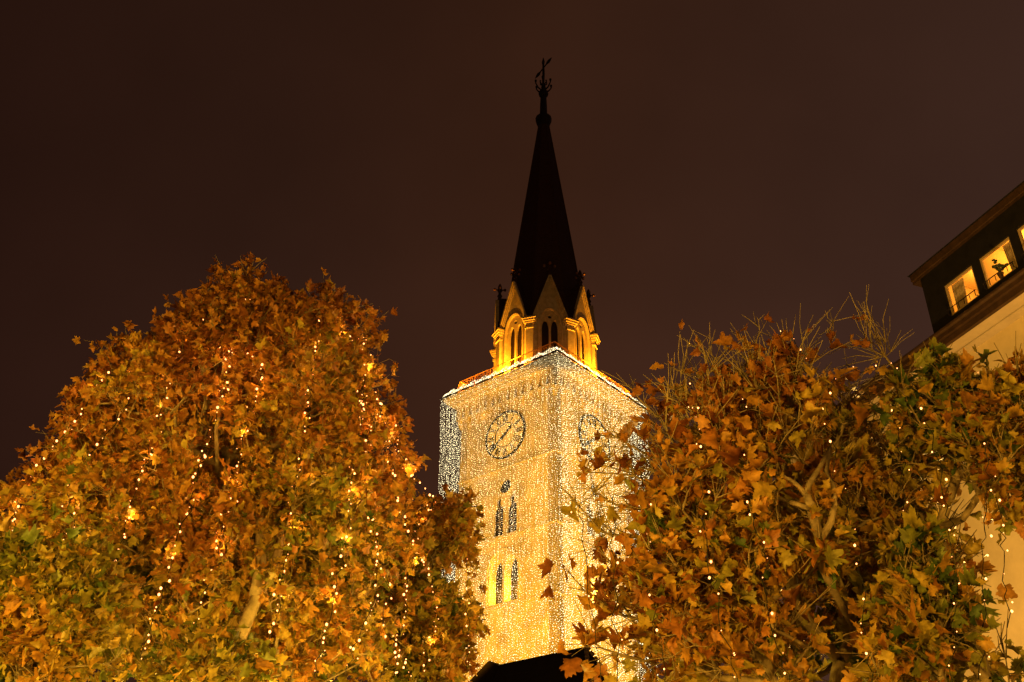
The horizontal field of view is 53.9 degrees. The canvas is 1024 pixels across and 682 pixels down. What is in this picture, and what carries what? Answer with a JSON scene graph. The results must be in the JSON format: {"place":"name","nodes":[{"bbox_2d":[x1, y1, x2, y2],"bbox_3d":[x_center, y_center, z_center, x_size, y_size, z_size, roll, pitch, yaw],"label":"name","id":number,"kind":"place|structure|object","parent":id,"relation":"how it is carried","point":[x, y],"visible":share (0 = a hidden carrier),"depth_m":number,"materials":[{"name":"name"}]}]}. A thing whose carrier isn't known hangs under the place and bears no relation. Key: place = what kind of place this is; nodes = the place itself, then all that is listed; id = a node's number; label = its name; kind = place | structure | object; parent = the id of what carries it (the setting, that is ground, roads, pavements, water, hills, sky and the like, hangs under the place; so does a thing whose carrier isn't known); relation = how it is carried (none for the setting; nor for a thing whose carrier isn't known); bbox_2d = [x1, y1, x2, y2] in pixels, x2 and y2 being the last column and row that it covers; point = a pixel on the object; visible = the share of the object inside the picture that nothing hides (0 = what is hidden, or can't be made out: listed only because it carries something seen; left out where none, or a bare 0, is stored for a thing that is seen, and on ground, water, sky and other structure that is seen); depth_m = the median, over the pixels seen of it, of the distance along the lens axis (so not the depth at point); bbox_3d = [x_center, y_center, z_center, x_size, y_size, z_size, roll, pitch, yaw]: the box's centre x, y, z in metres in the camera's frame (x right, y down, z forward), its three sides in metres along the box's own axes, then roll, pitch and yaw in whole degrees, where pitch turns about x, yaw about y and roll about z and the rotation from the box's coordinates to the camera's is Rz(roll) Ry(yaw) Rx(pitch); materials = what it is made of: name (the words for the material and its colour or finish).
{"place":"outdoors","nodes":[
{"label":"outdoors","id":0,"kind":"place"},
{"bbox_2d":[0,0,1023,681],"label":"sky","id":1,"kind":"structure","parent":0,"point":[718,161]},
{"bbox_2d":[470,645,608,681],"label":"church nave","id":2,"kind":"structure","parent":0,"point":[543,668],"depth_m":68.72,"materials":[{"name":"tile"}]},
{"bbox_2d":[790,181,1023,681],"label":"town house","id":3,"kind":"structure","parent":0,"point":[972,298],"depth_m":29.50,"materials":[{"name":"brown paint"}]},
{"bbox_2d":[945,266,979,315],"bbox_3d":[13.559,-1.497,30.283,0.381,1.137,1.209,12,-34,-17],"label":"window","id":4,"kind":"structure","parent":3,"relation":"in","point":[959,291],"depth_m":30.53,"materials":[{"name":"yellow glass"}]},
{"bbox_2d":[979,237,1017,289],"bbox_3d":[14.082,-2.238,29.095,0.381,1.137,1.209,12,-34,-17],"label":"window","id":5,"kind":"structure","parent":3,"relation":"in","point":[1007,248],"depth_m":29.07,"materials":[{"name":"yellow"}]},
{"bbox_2d":[992,259,1008,278],"bbox_3d":[13.967,-2.056,28.829,0.464,0.560,0.458,16,-35,-22],"label":"potted plant","id":6,"kind":"object","parent":3,"relation":"on","point":[998,266],"visible":1,"depth_m":28.73,"materials":[{"name":"green plant"}]},
{"bbox_2d":[1017,225,1023,259],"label":"window","id":7,"kind":"structure","parent":3,"relation":"in","point":[1020,229],"depth_m":28.49,"materials":[{"name":"yellow glass"}]},
{"label":"ground","id":8,"kind":"structure","parent":0,"visible":0},
{"bbox_2d":[0,504,290,681],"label":"plane tree","id":9,"kind":"object","parent":8,"relation":"on","point":[65,614],"visible":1,"depth_m":10.97,"materials":[{"name":"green plant"}]},
{"bbox_2d":[0,251,436,681],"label":"plane tree","id":10,"kind":"object","parent":8,"relation":"on","point":[261,524],"visible":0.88,"depth_m":14.32,"materials":[{"name":"orange plant"}]},
{"bbox_2d":[11,371,130,530],"bbox_3d":[-6.349,2.411,14.826,1.714,4.381,0.903,1,-32,0],"label":"light string","id":11,"kind":"object","parent":10,"relation":"attached to","point":[51,452],"visible":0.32,"depth_m":15.24,"materials":[{"name":"yellow"}]},
{"bbox_2d":[62,396,128,539],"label":"light string","id":12,"kind":"object","parent":10,"relation":"attached to","point":[95,449],"visible":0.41,"depth_m":14.35,"materials":[{"name":"yellow"}]},
{"bbox_2d":[116,319,203,560],"bbox_3d":[-5.280,1.499,14.562,0.812,6.079,1.244,1,-32,0],"label":"light string","id":13,"kind":"object","parent":10,"relation":"attached to","point":[142,470],"visible":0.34,"depth_m":13.68,"materials":[{"name":"yellow"}]},
{"bbox_2d":[140,349,232,660],"bbox_3d":[-4.500,2.075,13.816,0.886,4.582,0.284,-23,-39,33],"label":"light string","id":14,"kind":"object","parent":10,"relation":"attached to","point":[187,514],"visible":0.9,"depth_m":13.33,"materials":[{"name":"yellow"}]},
{"bbox_2d":[197,363,262,624],"bbox_3d":[-3.975,2.272,13.760,0.265,4.293,0.919,21,-37,-28],"label":"light string","id":15,"kind":"object","parent":10,"relation":"attached to","point":[237,483],"visible":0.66,"depth_m":13.75,"materials":[{"name":"yellow"}]},
{"bbox_2d":[269,342,317,647],"bbox_3d":[-3.007,1.794,14.100,0.182,5.430,0.740,8,-33,-11],"label":"light string","id":16,"kind":"object","parent":10,"relation":"attached to","point":[270,631],"visible":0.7,"depth_m":13.29,"materials":[{"name":"yellow"}]},
{"bbox_2d":[314,341,370,675],"bbox_3d":[-2.338,1.939,14.259,0.319,5.347,1.088,5,-33,-7],"label":"light string","id":17,"kind":"object","parent":10,"relation":"attached to","point":[334,586],"visible":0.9,"depth_m":13.08,"materials":[{"name":"yellow"}]},
{"bbox_2d":[345,399,381,671],"bbox_3d":[-2.009,2.504,13.967,0.583,3.996,0.192,-18,-37,28],"label":"light string","id":18,"kind":"object","parent":10,"relation":"attached to","point":[353,648],"visible":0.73,"depth_m":13.41,"materials":[{"name":"yellow"}]},
{"bbox_2d":[375,392,416,673],"bbox_3d":[-1.743,2.596,14.561,0.740,4.219,0.368,20,-37,-27],"label":"light string","id":19,"kind":"object","parent":10,"relation":"attached to","point":[404,517],"visible":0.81,"depth_m":14.27,"materials":[{"name":"yellow"}]},
{"bbox_2d":[383,577,411,676],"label":"light string","id":20,"kind":"object","parent":10,"relation":"attached to","point":[395,651],"visible":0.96,"depth_m":13.52,"materials":[{"name":"yellow"}]},
{"bbox_2d":[379,402,433,499],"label":"light string","id":21,"kind":"object","parent":10,"relation":"attached to","point":[429,495],"visible":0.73,"depth_m":15.69,"materials":[{"name":"yellow"}]},
{"bbox_2d":[371,484,489,681],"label":"plane tree","id":22,"kind":"object","parent":8,"relation":"on","point":[451,519],"visible":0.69,"depth_m":16.59,"materials":[{"name":"orange plant"}]},
{"bbox_2d":[415,500,438,670],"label":"light string","id":23,"kind":"object","parent":22,"relation":"hanging from","point":[431,590],"visible":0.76,"depth_m":16.15,"materials":[{"name":"yellow"}]},
{"bbox_2d":[465,557,470,671],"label":"light string","id":24,"kind":"object","parent":22,"relation":"hanging from","point":[468,618],"visible":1,"depth_m":15.86,"materials":[{"name":"yellow"}]},
{"bbox_2d":[443,57,644,681],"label":"church tower","id":25,"kind":"structure","parent":8,"relation":"on","point":[545,306],"depth_m":93.35,"materials":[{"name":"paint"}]},
{"bbox_2d":[439,393,460,580],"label":"light curtain","id":26,"kind":"object","parent":25,"relation":"hanging from","point":[449,461],"visible":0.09,"depth_m":98.12,"materials":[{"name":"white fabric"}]},
{"bbox_2d":[488,558,502,607],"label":"window","id":27,"kind":"structure","parent":25,"relation":"in","point":[499,596],"depth_m":87.46,"materials":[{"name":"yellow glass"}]},
{"bbox_2d":[493,497,503,537],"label":"window","id":28,"kind":"structure","parent":25,"relation":"in","point":[499,524],"depth_m":90.04,"materials":[{"name":"black"}]},
{"bbox_2d":[439,347,560,668],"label":"light curtain","id":29,"kind":"object","parent":25,"relation":"hanging from","point":[508,413],"visible":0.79,"depth_m":88.53,"materials":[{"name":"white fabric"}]},
{"bbox_2d":[499,478,511,493],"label":"oculus window","id":30,"kind":"structure","parent":25,"relation":"in","point":[504,489],"depth_m":91.43,"materials":[{"name":"black glass"}]},
{"bbox_2d":[503,553,518,603],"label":"window","id":31,"kind":"structure","parent":25,"relation":"in","point":[514,582],"depth_m":86.59,"materials":[{"name":"black"}]},
{"bbox_2d":[506,493,517,534],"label":"window","id":32,"kind":"structure","parent":25,"relation":"in","point":[512,513],"depth_m":89.25,"materials":[{"name":"black"}]},
{"bbox_2d":[586,497,595,537],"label":"window","id":33,"kind":"structure","parent":25,"relation":"in","point":[587,528],"depth_m":89.52,"materials":[{"name":"black"}]},
{"bbox_2d":[590,482,599,497],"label":"oculus window","id":34,"kind":"structure","parent":25,"relation":"in","point":[594,482],"depth_m":92.04,"materials":[{"name":"black"}]},
{"bbox_2d":[596,502,605,537],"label":"window","id":35,"kind":"structure","parent":25,"relation":"in","point":[598,535],"depth_m":90.68,"materials":[{"name":"black"}]},
{"bbox_2d":[557,348,650,681],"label":"light curtain","id":36,"kind":"object","parent":25,"relation":"hanging from","point":[592,400],"visible":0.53,"depth_m":89.83,"materials":[{"name":"white plastic"}]},
{"bbox_2d":[628,405,651,672],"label":"light curtain","id":37,"kind":"object","parent":25,"relation":"hanging from","point":[638,510],"visible":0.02,"depth_m":99.37,"materials":[{"name":"white plastic"}]},
{"bbox_2d":[537,285,962,681],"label":"plane tree","id":38,"kind":"object","parent":8,"relation":"on","point":[806,533],"visible":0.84,"depth_m":9.65,"materials":[{"name":"orange plant"}]},
{"bbox_2d":[571,505,600,679],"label":"light string","id":39,"kind":"object","parent":38,"relation":"attached to","point":[588,595],"visible":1,"depth_m":9.42,"materials":[{"name":"yellow"}]},
{"bbox_2d":[608,496,622,681],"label":"light string","id":40,"kind":"object","parent":38,"relation":"attached to","point":[617,562],"visible":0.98,"depth_m":9.41,"materials":[{"name":"yellow"}]},
{"bbox_2d":[640,471,665,681],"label":"light string","id":41,"kind":"object","parent":38,"relation":"attached to","point":[664,668],"visible":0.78,"depth_m":8.98,"materials":[{"name":"yellow"}]},
{"bbox_2d":[689,383,737,681],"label":"light string","id":42,"kind":"object","parent":38,"relation":"attached to","point":[709,577],"visible":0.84,"depth_m":8.80,"materials":[{"name":"yellow"}]},
{"bbox_2d":[744,378,789,681],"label":"light string","id":43,"kind":"object","parent":38,"relation":"attached to","point":[763,575],"visible":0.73,"depth_m":8.82,"materials":[{"name":"yellow"}]},
{"bbox_2d":[827,362,897,393],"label":"light string","id":44,"kind":"object","parent":38,"relation":"attached to","point":[861,372],"visible":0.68,"depth_m":10.62,"materials":[{"name":"yellow"}]},
{"bbox_2d":[835,331,1023,681],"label":"plane tree","id":45,"kind":"object","parent":8,"relation":"on","point":[965,414],"visible":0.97,"depth_m":9.64,"materials":[{"name":"green plant"}]},
{"bbox_2d":[824,406,872,681],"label":"light string","id":46,"kind":"object","parent":45,"relation":"attached to","point":[830,441],"visible":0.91,"depth_m":9.08,"materials":[{"name":"yellow"}]},
{"bbox_2d":[891,364,915,680],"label":"light string","id":47,"kind":"object","parent":45,"relation":"attached to","point":[902,457],"visible":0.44,"depth_m":10.07,"materials":[{"name":"yellow"}]},
{"bbox_2d":[915,405,959,681],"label":"light string","id":48,"kind":"object","parent":45,"relation":"hanging from","point":[946,479],"visible":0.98,"depth_m":9.15,"materials":[{"name":"yellow"}]},
{"bbox_2d":[978,440,995,679],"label":"light string","id":49,"kind":"object","parent":45,"relation":"attached to","point":[982,555],"visible":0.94,"depth_m":9.41,"materials":[{"name":"yellow"}]},
{"bbox_2d":[995,497,1012,627],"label":"light string","id":50,"kind":"object","parent":45,"relation":"attached to","point":[1004,563],"visible":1,"depth_m":8.94,"materials":[{"name":"yellow"}]}
]}

